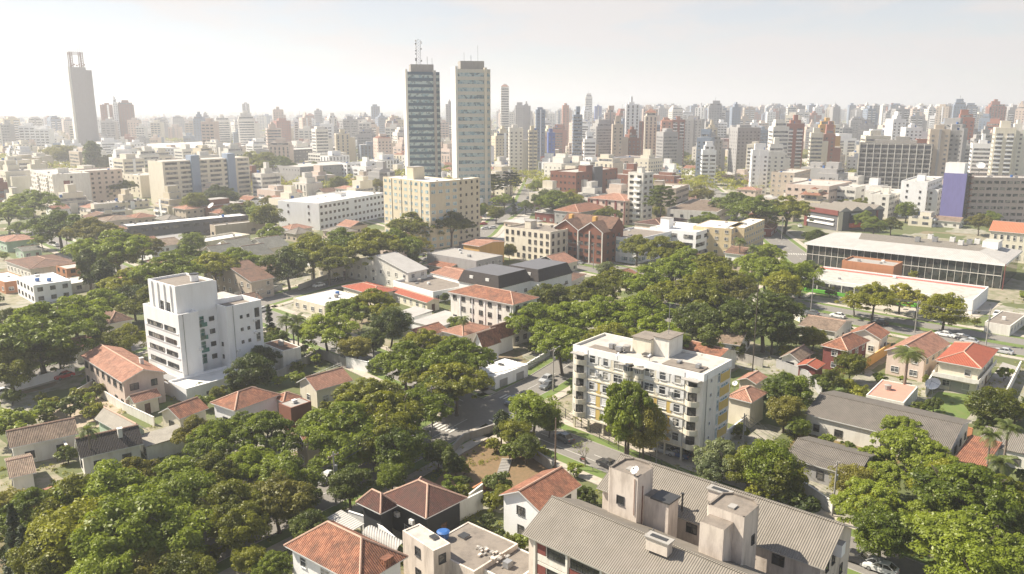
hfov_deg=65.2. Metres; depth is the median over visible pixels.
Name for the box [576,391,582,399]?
window
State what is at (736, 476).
leafy tree
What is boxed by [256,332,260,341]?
window
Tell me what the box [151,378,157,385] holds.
window
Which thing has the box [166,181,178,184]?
window
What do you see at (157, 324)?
window
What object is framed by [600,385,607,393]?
window
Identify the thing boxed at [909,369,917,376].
window
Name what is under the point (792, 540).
apartment block
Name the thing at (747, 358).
boundary wall
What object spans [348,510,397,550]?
boundary wall
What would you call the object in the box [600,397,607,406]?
window
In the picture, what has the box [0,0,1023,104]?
sky
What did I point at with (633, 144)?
residential tower
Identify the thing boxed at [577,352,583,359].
window
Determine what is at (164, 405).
back lawn
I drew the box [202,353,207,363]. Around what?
window
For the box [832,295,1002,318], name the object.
drive apron
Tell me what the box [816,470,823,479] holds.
window
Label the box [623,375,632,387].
bay window
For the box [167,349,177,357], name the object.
window
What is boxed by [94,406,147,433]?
shed
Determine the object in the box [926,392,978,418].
villa lawn
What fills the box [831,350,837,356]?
window
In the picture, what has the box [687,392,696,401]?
window
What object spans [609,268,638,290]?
house
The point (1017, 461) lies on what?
window
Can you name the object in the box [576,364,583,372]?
window
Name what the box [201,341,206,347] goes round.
window
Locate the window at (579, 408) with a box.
[576,404,582,412]
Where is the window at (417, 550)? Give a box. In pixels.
[414,546,420,558]
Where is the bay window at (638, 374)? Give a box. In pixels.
[634,364,643,378]
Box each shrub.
[0,252,9,258]
[0,389,25,405]
[0,408,37,436]
[0,545,5,559]
[5,410,24,423]
[13,407,24,411]
[30,409,40,424]
[32,392,49,402]
[32,400,58,414]
[38,411,55,421]
[41,396,62,410]
[46,480,59,487]
[53,444,77,462]
[56,394,84,416]
[68,387,90,402]
[79,400,102,420]
[80,392,95,405]
[88,382,106,398]
[195,395,215,405]
[201,543,226,562]
[209,385,229,398]
[266,327,280,334]
[271,375,286,386]
[284,371,304,385]
[289,361,305,371]
[300,344,308,353]
[309,353,320,364]
[318,401,334,410]
[359,312,366,322]
[365,361,377,370]
[439,293,449,302]
[441,474,464,491]
[455,484,473,496]
[456,464,470,473]
[460,475,473,483]
[479,513,495,528]
[481,475,491,488]
[481,491,503,512]
[485,437,501,451]
[487,471,512,489]
[494,528,505,536]
[499,443,519,460]
[504,532,516,542]
[513,533,528,548]
[527,344,537,353]
[536,445,550,455]
[566,384,572,394]
[567,462,583,477]
[577,486,597,503]
[731,422,750,438]
[745,479,775,498]
[770,488,805,507]
[778,344,794,354]
[795,485,805,494]
[795,495,821,513]
[798,336,811,345]
[809,374,820,383]
[816,375,835,391]
[818,433,836,441]
[825,287,836,296]
[838,378,855,388]
[840,441,856,447]
[851,384,869,396]
[857,446,884,461]
[872,372,888,382]
[877,452,897,463]
[908,270,918,276]
[908,401,928,410]
[922,374,936,381]
[923,396,943,411]
[971,317,981,324]
[972,415,997,430]
[995,367,1014,380]
[1008,402,1023,423]
[1014,468,1023,481]
[1019,290,1023,300]
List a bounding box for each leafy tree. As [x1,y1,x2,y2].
[0,346,42,389]
[0,486,33,528]
[4,531,74,573]
[23,495,116,572]
[38,147,55,159]
[46,145,75,161]
[52,458,146,514]
[65,490,180,567]
[65,542,150,573]
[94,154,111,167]
[113,545,177,573]
[125,501,215,568]
[135,465,215,512]
[150,544,217,573]
[177,232,207,249]
[178,192,208,206]
[206,500,272,552]
[221,203,246,214]
[230,543,266,573]
[245,204,264,217]
[248,203,286,224]
[249,469,315,533]
[256,450,326,500]
[264,330,290,342]
[315,429,369,468]
[328,176,348,187]
[336,336,371,358]
[355,427,398,471]
[370,424,431,468]
[374,462,407,488]
[447,316,465,327]
[480,204,488,215]
[486,206,504,223]
[494,483,511,509]
[496,418,535,443]
[504,244,516,259]
[508,390,563,435]
[527,283,570,305]
[537,410,563,437]
[546,189,584,208]
[604,390,643,453]
[626,404,667,458]
[652,206,665,216]
[723,444,765,487]
[731,342,745,355]
[732,438,798,483]
[753,454,811,501]
[761,269,804,295]
[761,372,815,408]
[766,395,807,432]
[786,261,825,297]
[788,416,811,437]
[801,326,827,350]
[821,368,844,387]
[826,463,877,499]
[833,350,870,378]
[844,488,899,521]
[850,499,921,559]
[894,201,919,222]
[918,292,970,330]
[932,531,1020,573]
[962,385,1023,422]
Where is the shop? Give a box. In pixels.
[804,200,884,230]
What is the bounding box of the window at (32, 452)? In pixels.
[25,450,34,457]
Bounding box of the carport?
[327,510,363,533]
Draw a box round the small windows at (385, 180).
[384,179,427,197]
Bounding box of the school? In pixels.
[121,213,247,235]
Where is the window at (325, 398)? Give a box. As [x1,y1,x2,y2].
[322,394,328,401]
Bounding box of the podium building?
[799,266,988,313]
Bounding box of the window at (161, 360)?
[151,354,165,364]
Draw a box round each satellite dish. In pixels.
[631,466,638,473]
[925,378,940,397]
[976,162,984,171]
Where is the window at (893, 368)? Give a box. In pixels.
[890,365,898,372]
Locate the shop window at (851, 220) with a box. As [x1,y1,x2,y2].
[848,213,861,222]
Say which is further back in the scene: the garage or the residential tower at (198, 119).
the residential tower at (198, 119)
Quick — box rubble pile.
[475,545,509,562]
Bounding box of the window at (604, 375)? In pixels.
[600,371,610,380]
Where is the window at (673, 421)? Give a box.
[669,417,681,427]
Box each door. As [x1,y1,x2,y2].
[145,403,150,413]
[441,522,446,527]
[500,377,507,387]
[516,371,523,380]
[949,381,968,393]
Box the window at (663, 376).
[656,371,669,380]
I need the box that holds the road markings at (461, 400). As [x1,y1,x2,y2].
[27,231,601,461]
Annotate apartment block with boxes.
[30,168,92,204]
[69,167,122,202]
[117,146,175,157]
[122,172,150,197]
[143,272,274,400]
[144,142,245,151]
[147,153,251,203]
[256,146,356,162]
[270,161,342,181]
[278,191,383,229]
[308,152,345,161]
[338,160,375,179]
[383,166,458,249]
[448,284,539,345]
[454,177,479,241]
[504,220,567,259]
[522,495,766,573]
[540,153,596,160]
[550,164,620,193]
[553,212,624,263]
[570,309,731,460]
[588,193,630,224]
[596,453,858,573]
[597,155,639,162]
[615,227,671,263]
[627,166,653,224]
[650,217,706,253]
[652,180,688,217]
[693,220,746,255]
[730,218,764,247]
[770,168,810,196]
[785,179,851,202]
[836,184,864,200]
[857,136,932,188]
[868,186,900,217]
[898,173,942,216]
[926,184,942,214]
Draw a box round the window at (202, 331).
[200,328,204,335]
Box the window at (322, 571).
[320,567,329,573]
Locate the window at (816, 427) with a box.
[813,424,819,431]
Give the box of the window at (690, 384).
[688,377,697,386]
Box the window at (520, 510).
[516,505,524,516]
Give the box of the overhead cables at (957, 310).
[918,302,986,316]
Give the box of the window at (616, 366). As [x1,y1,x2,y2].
[613,361,622,370]
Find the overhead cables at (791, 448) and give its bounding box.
[744,415,839,473]
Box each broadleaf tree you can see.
[5,221,32,234]
[27,234,52,249]
[251,549,292,573]
[294,312,359,352]
[324,298,371,333]
[528,180,542,190]
[599,378,664,454]
[690,211,721,220]
[733,253,767,271]
[738,256,800,291]
[749,243,787,259]
[795,260,825,272]
[829,476,911,531]
[866,460,910,496]
[869,426,950,472]
[879,415,921,429]
[890,437,958,470]
[896,510,1023,573]
[902,496,968,525]
[959,527,1023,573]
[979,210,1003,225]
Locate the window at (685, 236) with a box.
[683,234,692,238]
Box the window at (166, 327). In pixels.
[164,324,175,332]
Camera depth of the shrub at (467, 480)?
128.45 m
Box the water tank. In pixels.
[436,528,449,539]
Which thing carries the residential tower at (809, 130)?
on the ground at (1010, 297)
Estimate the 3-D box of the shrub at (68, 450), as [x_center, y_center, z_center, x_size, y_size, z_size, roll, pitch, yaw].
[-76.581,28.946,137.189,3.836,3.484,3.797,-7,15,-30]
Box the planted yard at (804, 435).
[787,434,902,475]
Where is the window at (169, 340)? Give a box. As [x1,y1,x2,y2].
[165,337,176,344]
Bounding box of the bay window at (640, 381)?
[633,378,643,388]
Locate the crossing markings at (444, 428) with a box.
[429,422,457,432]
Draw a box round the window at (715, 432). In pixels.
[714,427,716,438]
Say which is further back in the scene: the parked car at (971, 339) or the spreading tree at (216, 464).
the parked car at (971, 339)
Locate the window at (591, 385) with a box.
[586,381,597,390]
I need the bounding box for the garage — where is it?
[482,358,527,389]
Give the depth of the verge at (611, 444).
142.63 m
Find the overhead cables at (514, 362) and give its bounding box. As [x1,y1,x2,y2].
[449,348,554,378]
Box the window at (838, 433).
[834,429,842,437]
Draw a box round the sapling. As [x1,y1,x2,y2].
[572,442,588,466]
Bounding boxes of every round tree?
[38,341,81,368]
[113,284,143,320]
[204,184,235,198]
[222,191,241,201]
[223,352,276,388]
[224,378,254,393]
[250,345,282,367]
[256,246,312,289]
[272,476,322,510]
[288,508,327,538]
[327,462,376,508]
[361,328,385,357]
[369,305,413,348]
[420,439,452,471]
[447,456,465,475]
[510,432,541,465]
[530,188,549,208]
[671,301,726,341]
[682,337,691,348]
[688,217,709,223]
[708,292,737,318]
[717,289,807,352]
[718,305,770,340]
[765,323,807,348]
[801,229,828,240]
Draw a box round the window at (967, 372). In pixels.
[964,369,970,376]
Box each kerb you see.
[7,176,537,387]
[21,231,935,573]
[204,303,675,564]
[578,266,1023,354]
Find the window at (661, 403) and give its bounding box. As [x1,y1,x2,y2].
[657,398,666,409]
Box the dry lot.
[435,440,547,506]
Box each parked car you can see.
[0,387,9,394]
[54,370,74,379]
[312,282,324,287]
[318,469,332,484]
[333,277,344,281]
[504,395,515,405]
[538,373,554,382]
[539,379,554,389]
[553,431,574,443]
[596,457,615,468]
[653,444,674,456]
[668,447,691,459]
[804,309,819,314]
[830,312,845,318]
[849,548,867,566]
[862,560,899,573]
[865,555,886,562]
[871,319,888,325]
[935,330,951,337]
[951,333,963,337]
[954,334,970,339]
[960,337,979,343]
[997,347,1014,354]
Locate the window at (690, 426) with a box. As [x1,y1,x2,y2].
[686,421,694,430]
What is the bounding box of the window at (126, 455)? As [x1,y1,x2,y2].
[122,452,131,458]
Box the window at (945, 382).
[942,379,949,386]
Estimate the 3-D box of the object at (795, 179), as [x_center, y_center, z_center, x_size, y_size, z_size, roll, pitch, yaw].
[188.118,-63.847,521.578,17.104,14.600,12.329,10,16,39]
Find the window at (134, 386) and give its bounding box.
[130,382,138,390]
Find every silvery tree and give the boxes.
[595,261,618,273]
[692,437,743,479]
[693,454,727,480]
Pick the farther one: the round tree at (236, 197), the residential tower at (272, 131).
the residential tower at (272, 131)
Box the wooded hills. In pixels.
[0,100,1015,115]
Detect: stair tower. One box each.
[608,458,680,537]
[698,492,758,568]
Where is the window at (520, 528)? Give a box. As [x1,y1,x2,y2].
[517,524,523,533]
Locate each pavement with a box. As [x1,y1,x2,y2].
[0,177,539,395]
[3,228,932,557]
[200,299,696,573]
[364,221,1023,360]
[699,186,815,299]
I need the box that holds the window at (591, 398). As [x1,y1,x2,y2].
[587,393,595,403]
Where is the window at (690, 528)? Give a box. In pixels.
[686,522,696,534]
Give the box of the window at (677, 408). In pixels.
[670,403,682,413]
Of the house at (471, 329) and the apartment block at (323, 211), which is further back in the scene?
the apartment block at (323, 211)
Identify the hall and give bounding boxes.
[195,232,250,250]
[210,220,264,234]
[402,306,432,327]
[412,310,459,328]
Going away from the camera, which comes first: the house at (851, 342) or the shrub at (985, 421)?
the shrub at (985, 421)
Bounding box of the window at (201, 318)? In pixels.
[199,316,203,322]
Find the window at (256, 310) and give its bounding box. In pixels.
[254,307,258,316]
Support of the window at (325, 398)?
in the house at (316, 389)
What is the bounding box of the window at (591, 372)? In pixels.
[586,368,597,377]
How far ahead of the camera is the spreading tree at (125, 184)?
508.84 m
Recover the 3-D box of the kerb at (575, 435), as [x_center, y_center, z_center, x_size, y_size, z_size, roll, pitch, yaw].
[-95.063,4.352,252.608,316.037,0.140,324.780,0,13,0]
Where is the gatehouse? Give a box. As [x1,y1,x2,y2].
[984,310,1023,335]
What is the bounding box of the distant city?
[0,103,1007,156]
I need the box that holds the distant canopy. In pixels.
[0,115,856,189]
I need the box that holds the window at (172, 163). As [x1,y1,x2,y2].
[165,162,176,164]
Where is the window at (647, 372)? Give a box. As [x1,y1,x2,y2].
[644,369,654,377]
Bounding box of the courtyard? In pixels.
[406,212,531,266]
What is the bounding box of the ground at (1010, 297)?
[0,101,1023,573]
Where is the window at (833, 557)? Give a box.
[831,555,835,565]
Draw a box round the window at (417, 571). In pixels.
[415,567,420,573]
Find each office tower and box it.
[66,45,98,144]
[402,39,440,177]
[451,61,490,209]
[939,162,973,223]
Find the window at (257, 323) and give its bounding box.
[255,319,260,328]
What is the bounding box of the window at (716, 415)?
[715,413,717,425]
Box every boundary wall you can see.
[14,364,74,390]
[77,380,92,393]
[101,391,154,425]
[234,285,282,294]
[276,348,345,376]
[298,274,327,289]
[346,357,372,371]
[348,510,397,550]
[451,424,492,450]
[460,490,482,520]
[468,483,482,495]
[472,480,499,489]
[493,423,552,468]
[525,350,549,367]
[699,417,745,462]
[737,352,763,367]
[748,296,800,321]
[776,359,822,393]
[796,481,831,512]
[865,343,890,368]
[925,364,937,396]
[967,427,972,436]
[1007,361,1021,389]
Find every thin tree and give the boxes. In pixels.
[834,293,871,316]
[890,283,921,313]
[895,292,929,318]
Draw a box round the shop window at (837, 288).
[806,281,931,305]
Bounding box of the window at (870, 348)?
[867,345,873,351]
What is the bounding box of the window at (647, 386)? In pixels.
[644,382,652,391]
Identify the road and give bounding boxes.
[0,169,537,387]
[20,228,943,573]
[186,298,693,570]
[372,217,1023,354]
[702,186,805,298]
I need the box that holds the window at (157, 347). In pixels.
[150,342,164,352]
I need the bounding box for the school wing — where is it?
[989,220,1023,263]
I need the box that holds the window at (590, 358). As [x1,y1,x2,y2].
[587,355,597,363]
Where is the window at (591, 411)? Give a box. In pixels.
[587,406,595,416]
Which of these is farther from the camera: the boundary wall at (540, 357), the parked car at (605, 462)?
the boundary wall at (540, 357)
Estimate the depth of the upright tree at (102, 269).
244.62 m
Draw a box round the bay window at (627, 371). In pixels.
[623,361,632,376]
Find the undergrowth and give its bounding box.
[0,267,1023,572]
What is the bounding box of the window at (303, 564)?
[299,556,306,569]
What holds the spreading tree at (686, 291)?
on the ground at (1010, 297)
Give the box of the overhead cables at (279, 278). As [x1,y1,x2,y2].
[256,262,309,295]
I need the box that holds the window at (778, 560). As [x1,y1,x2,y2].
[771,553,784,567]
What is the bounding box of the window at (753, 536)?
[751,533,754,545]
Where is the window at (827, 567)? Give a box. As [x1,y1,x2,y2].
[825,560,829,573]
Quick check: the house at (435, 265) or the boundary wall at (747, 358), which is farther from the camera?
the house at (435, 265)
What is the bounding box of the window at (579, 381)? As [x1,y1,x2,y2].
[576,378,583,385]
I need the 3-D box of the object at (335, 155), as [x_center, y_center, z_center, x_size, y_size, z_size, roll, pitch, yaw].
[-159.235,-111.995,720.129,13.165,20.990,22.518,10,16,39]
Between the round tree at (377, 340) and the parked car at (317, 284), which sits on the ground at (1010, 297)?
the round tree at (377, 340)
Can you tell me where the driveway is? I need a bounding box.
[976,362,1016,396]
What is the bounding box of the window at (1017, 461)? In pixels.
[1011,457,1020,465]
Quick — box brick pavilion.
[842,256,902,275]
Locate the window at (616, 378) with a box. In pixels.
[613,374,622,383]
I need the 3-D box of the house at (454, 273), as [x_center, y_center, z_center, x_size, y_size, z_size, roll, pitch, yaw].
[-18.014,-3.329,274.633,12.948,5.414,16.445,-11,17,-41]
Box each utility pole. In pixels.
[328,452,338,505]
[427,386,434,436]
[551,346,560,390]
[554,418,555,467]
[655,417,660,462]
[742,413,746,444]
[752,282,758,371]
[810,277,814,309]
[831,461,839,515]
[914,301,918,332]
[985,308,990,344]
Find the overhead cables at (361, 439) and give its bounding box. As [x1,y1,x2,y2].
[329,388,434,463]
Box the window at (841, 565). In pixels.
[839,562,842,573]
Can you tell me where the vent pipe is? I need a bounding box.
[681,492,683,510]
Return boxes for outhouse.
[4,453,36,490]
[737,370,767,388]
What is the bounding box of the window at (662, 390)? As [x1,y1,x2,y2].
[656,385,668,395]
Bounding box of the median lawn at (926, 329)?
[378,217,1023,348]
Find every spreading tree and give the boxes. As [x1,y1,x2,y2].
[0,202,35,234]
[0,301,100,374]
[0,307,38,323]
[0,334,70,373]
[0,486,73,539]
[4,189,65,218]
[18,295,113,336]
[19,209,92,252]
[27,473,120,523]
[53,216,125,243]
[61,228,154,270]
[74,288,128,307]
[87,332,139,353]
[96,240,143,274]
[96,267,147,289]
[104,322,146,350]
[106,178,138,194]
[112,456,166,494]
[113,286,149,314]
[126,252,206,285]
[134,233,165,264]
[148,455,198,496]
[166,244,211,260]
[170,414,208,458]
[181,417,243,457]
[190,478,273,529]
[191,450,248,483]
[192,252,240,291]
[220,247,261,265]
[224,410,264,440]
[224,444,276,487]
[229,409,302,452]
[241,151,266,164]
[243,200,254,207]
[249,151,291,169]
[256,223,284,237]
[258,195,271,204]
[260,155,297,170]
[287,235,344,278]
[295,400,387,458]
[296,231,321,241]
[308,245,358,284]
[317,227,370,261]
[330,377,404,407]
[336,390,425,438]
[340,227,405,264]
[347,288,399,327]
[369,339,428,391]
[372,178,382,190]
[377,227,425,254]
[380,386,454,436]
[385,211,433,236]
[398,356,439,388]
[399,328,454,351]
[404,235,433,256]
[412,335,496,371]
[413,374,459,415]
[420,361,495,415]
[426,211,476,246]
[490,193,516,211]
[504,301,560,342]
[517,200,533,214]
[528,301,603,333]
[529,325,588,375]
[534,190,578,211]
[564,277,621,302]
[565,294,650,332]
[579,322,636,341]
[589,267,632,299]
[593,206,623,217]
[613,290,675,328]
[617,234,654,265]
[618,266,669,296]
[626,315,690,347]
[637,235,685,260]
[637,254,698,283]
[644,274,728,314]
[669,245,700,260]
[689,184,714,199]
[689,266,756,288]
[691,252,734,269]
[708,192,751,221]
[717,277,760,300]
[725,195,786,222]
[732,180,743,185]
[756,195,814,233]
[845,281,898,320]
[852,198,867,202]
[852,210,878,231]
[860,217,887,233]
[882,217,903,235]
[905,457,960,507]
[907,462,1023,534]
[963,213,994,235]
[976,473,1023,535]
[981,499,1023,532]
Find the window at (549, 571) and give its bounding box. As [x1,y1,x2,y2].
[547,568,557,573]
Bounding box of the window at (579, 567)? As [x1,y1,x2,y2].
[570,558,599,573]
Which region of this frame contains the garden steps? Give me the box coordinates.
[497,458,511,472]
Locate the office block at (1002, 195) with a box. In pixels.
[966,175,1023,222]
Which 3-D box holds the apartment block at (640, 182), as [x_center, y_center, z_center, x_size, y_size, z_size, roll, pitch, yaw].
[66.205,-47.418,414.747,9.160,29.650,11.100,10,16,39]
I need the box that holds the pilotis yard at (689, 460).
[563,411,696,465]
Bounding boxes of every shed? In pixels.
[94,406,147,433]
[140,424,185,459]
[534,208,554,222]
[789,436,877,485]
[804,390,971,462]
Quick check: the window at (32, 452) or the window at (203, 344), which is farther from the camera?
the window at (203, 344)
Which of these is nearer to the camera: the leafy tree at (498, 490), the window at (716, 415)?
the leafy tree at (498, 490)
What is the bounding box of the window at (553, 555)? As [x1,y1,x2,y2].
[547,547,564,565]
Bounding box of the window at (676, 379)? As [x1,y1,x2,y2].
[671,374,683,384]
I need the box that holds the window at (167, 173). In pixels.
[166,172,177,174]
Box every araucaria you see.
[491,174,503,205]
[499,172,522,195]
[642,185,678,216]
[755,293,792,354]
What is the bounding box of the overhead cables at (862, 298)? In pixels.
[814,278,917,307]
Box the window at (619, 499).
[616,494,623,505]
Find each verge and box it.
[8,177,535,388]
[19,232,941,573]
[203,301,682,573]
[367,220,1023,357]
[700,186,808,298]
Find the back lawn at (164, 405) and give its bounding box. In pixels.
[80,378,173,412]
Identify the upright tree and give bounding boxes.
[72,248,96,289]
[82,140,102,166]
[86,314,110,344]
[89,258,117,289]
[405,242,421,262]
[441,446,457,475]
[493,409,509,444]
[697,323,723,346]
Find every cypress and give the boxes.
[0,503,20,573]
[11,525,25,573]
[263,304,275,335]
[509,197,517,215]
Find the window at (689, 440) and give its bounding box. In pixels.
[685,435,694,444]
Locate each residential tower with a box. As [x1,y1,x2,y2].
[0,117,20,140]
[0,123,2,143]
[27,117,42,125]
[46,116,61,132]
[61,117,72,134]
[100,103,113,120]
[112,95,120,138]
[117,100,134,136]
[127,118,141,139]
[153,117,168,138]
[168,124,182,141]
[170,115,184,131]
[193,112,204,141]
[215,114,230,142]
[231,120,237,140]
[237,111,259,144]
[242,102,249,112]
[265,122,281,148]
[269,138,293,162]
[272,107,285,119]
[272,118,291,141]
[294,111,302,140]
[299,113,313,128]
[307,113,313,119]
[311,126,332,152]
[314,109,323,123]
[326,113,336,125]
[334,124,355,161]
[339,116,357,139]
[356,113,365,133]
[357,128,375,160]
[366,117,379,135]
[371,104,379,118]
[373,134,391,158]
[375,113,388,133]
[385,115,399,126]
[386,116,403,126]
[392,127,403,143]
[445,100,451,124]
[491,126,507,160]
[491,146,493,163]
[500,84,508,130]
[508,124,527,176]
[509,108,514,126]
[515,102,524,138]
[524,101,530,139]
[528,119,536,176]
[535,107,544,165]
[545,118,552,128]
[545,125,549,133]
[545,134,546,152]
[547,128,554,155]
[553,124,566,152]
[560,108,571,123]
[562,103,568,144]
[569,122,571,141]
[571,139,598,156]
[572,106,581,155]
[581,107,591,121]
[582,119,591,138]
[583,131,595,160]
[585,93,591,117]
[590,119,611,156]
[594,105,601,120]
[604,106,615,123]
[611,116,627,155]
[616,109,624,120]
[621,118,624,136]
[624,97,639,137]
[625,126,639,155]
[639,120,643,155]
[642,107,659,123]
[643,109,656,155]
[655,128,682,165]
[656,106,666,120]
[660,117,671,130]
[668,106,682,119]
[671,116,684,164]
[683,111,692,118]
[683,116,704,161]
[695,103,705,120]
[695,123,714,176]
[700,141,716,185]
[707,120,717,135]
[708,101,725,121]
[711,131,724,172]
[721,105,725,117]
[722,106,729,127]
[727,125,760,172]
[729,102,740,127]
[740,114,750,124]
[742,103,755,121]
[745,141,760,172]
[749,120,762,126]
[749,143,768,193]
[760,136,766,147]
[766,137,789,187]
[767,118,788,156]
[785,112,803,122]
[786,105,796,114]
[787,115,804,168]
[798,109,809,117]
[801,117,808,126]
[804,124,817,152]
[807,127,827,166]
[809,111,821,123]
[813,104,824,119]
[818,117,840,145]
[823,121,840,161]
[825,105,830,116]
[829,102,840,123]
[835,133,856,164]
[849,116,864,137]
[850,108,862,119]
[856,119,876,140]
[861,103,868,109]
[861,130,890,141]
[862,106,877,124]
[863,129,884,134]
[882,107,892,124]
[884,111,905,139]
[888,103,900,109]
[891,106,909,121]
[900,125,927,139]
[908,113,926,130]
[910,107,922,115]
[916,138,926,142]
[923,105,935,131]
[927,119,950,177]
[928,113,935,128]
[935,104,950,124]
[938,118,967,161]
[947,124,960,161]
[951,96,965,117]
[959,108,974,144]
[964,140,970,161]
[966,103,977,124]
[968,133,990,174]
[970,126,991,144]
[978,114,990,131]
[985,99,1006,120]
[986,118,1000,130]
[987,121,1016,174]
[1005,105,1017,126]
[1010,120,1023,175]
[1014,101,1023,122]
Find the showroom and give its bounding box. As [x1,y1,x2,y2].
[804,232,1022,289]
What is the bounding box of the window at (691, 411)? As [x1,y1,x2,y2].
[687,407,695,416]
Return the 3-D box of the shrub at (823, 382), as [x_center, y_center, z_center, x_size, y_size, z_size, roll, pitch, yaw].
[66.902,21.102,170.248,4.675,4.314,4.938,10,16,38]
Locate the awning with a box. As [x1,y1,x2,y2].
[362,525,402,549]
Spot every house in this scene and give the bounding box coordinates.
[0,234,37,251]
[0,272,19,293]
[4,254,74,275]
[6,417,78,461]
[14,245,42,257]
[16,272,72,302]
[46,204,70,220]
[56,263,80,277]
[71,335,91,363]
[74,424,143,475]
[78,203,91,209]
[80,344,166,404]
[81,211,114,217]
[92,308,133,333]
[97,215,136,225]
[126,212,156,221]
[140,237,180,259]
[154,214,182,220]
[155,233,181,239]
[158,396,208,427]
[173,204,204,217]
[200,243,234,252]
[204,259,274,297]
[208,209,223,215]
[210,386,280,419]
[217,237,254,247]
[235,243,273,260]
[239,292,262,298]
[240,195,260,205]
[251,235,288,254]
[259,265,302,279]
[260,225,288,237]
[264,339,300,369]
[276,391,300,411]
[282,223,313,230]
[283,520,408,573]
[284,227,313,241]
[293,289,355,315]
[295,429,326,469]
[296,367,352,407]
[315,187,335,194]
[316,263,348,278]
[322,226,356,238]
[335,185,351,191]
[336,219,367,232]
[341,281,398,305]
[348,251,428,286]
[355,488,397,533]
[380,232,410,255]
[383,476,467,533]
[393,286,439,310]
[402,321,445,339]
[427,248,502,270]
[427,261,456,273]
[430,266,464,279]
[440,321,489,340]
[441,167,451,175]
[444,162,451,166]
[446,522,517,573]
[458,264,530,293]
[463,239,505,261]
[473,327,500,364]
[484,548,528,573]
[489,322,515,353]
[495,183,512,195]
[499,466,581,539]
[503,217,542,225]
[509,258,572,293]
[524,203,551,212]
[541,252,578,270]
[554,202,604,223]
[563,273,586,286]
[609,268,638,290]
[633,216,687,227]
[667,192,737,222]
[682,340,738,368]
[683,165,695,175]
[715,327,749,359]
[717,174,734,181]
[724,246,757,260]
[728,385,767,427]
[732,256,761,272]
[737,186,761,198]
[748,213,776,222]
[762,194,778,199]
[777,212,799,221]
[779,344,813,366]
[798,314,853,343]
[821,332,869,373]
[851,322,890,354]
[884,330,950,381]
[931,342,998,395]
[934,215,963,228]
[956,435,1002,468]
[979,426,1023,468]
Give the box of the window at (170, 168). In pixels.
[165,167,176,169]
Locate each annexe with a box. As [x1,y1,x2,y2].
[67,276,94,292]
[126,387,161,413]
[279,397,311,429]
[393,274,458,301]
[402,523,450,573]
[866,379,917,405]
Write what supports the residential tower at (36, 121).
on the ground at (1010, 297)
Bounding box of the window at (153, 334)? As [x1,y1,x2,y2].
[148,330,163,340]
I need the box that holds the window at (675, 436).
[668,431,681,441]
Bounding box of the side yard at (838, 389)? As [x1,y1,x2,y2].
[824,378,870,394]
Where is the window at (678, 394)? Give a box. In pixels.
[670,389,683,398]
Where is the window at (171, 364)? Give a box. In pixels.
[168,361,178,369]
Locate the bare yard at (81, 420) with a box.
[50,397,122,432]
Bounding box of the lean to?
[796,358,825,375]
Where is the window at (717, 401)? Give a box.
[716,399,718,411]
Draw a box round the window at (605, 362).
[601,358,610,366]
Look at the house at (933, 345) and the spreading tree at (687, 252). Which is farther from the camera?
the spreading tree at (687, 252)
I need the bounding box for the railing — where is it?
[559,405,691,474]
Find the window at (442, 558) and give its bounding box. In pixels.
[439,552,446,564]
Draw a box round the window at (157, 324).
[147,319,162,327]
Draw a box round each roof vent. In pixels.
[644,530,674,556]
[706,484,733,500]
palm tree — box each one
[76,422,99,448]
[276,313,296,336]
[283,321,301,343]
[289,312,305,345]
[458,316,469,330]
[733,237,747,252]
[747,244,758,253]
[892,345,926,384]
[977,426,1003,467]
[985,454,1019,475]
[994,418,1022,472]

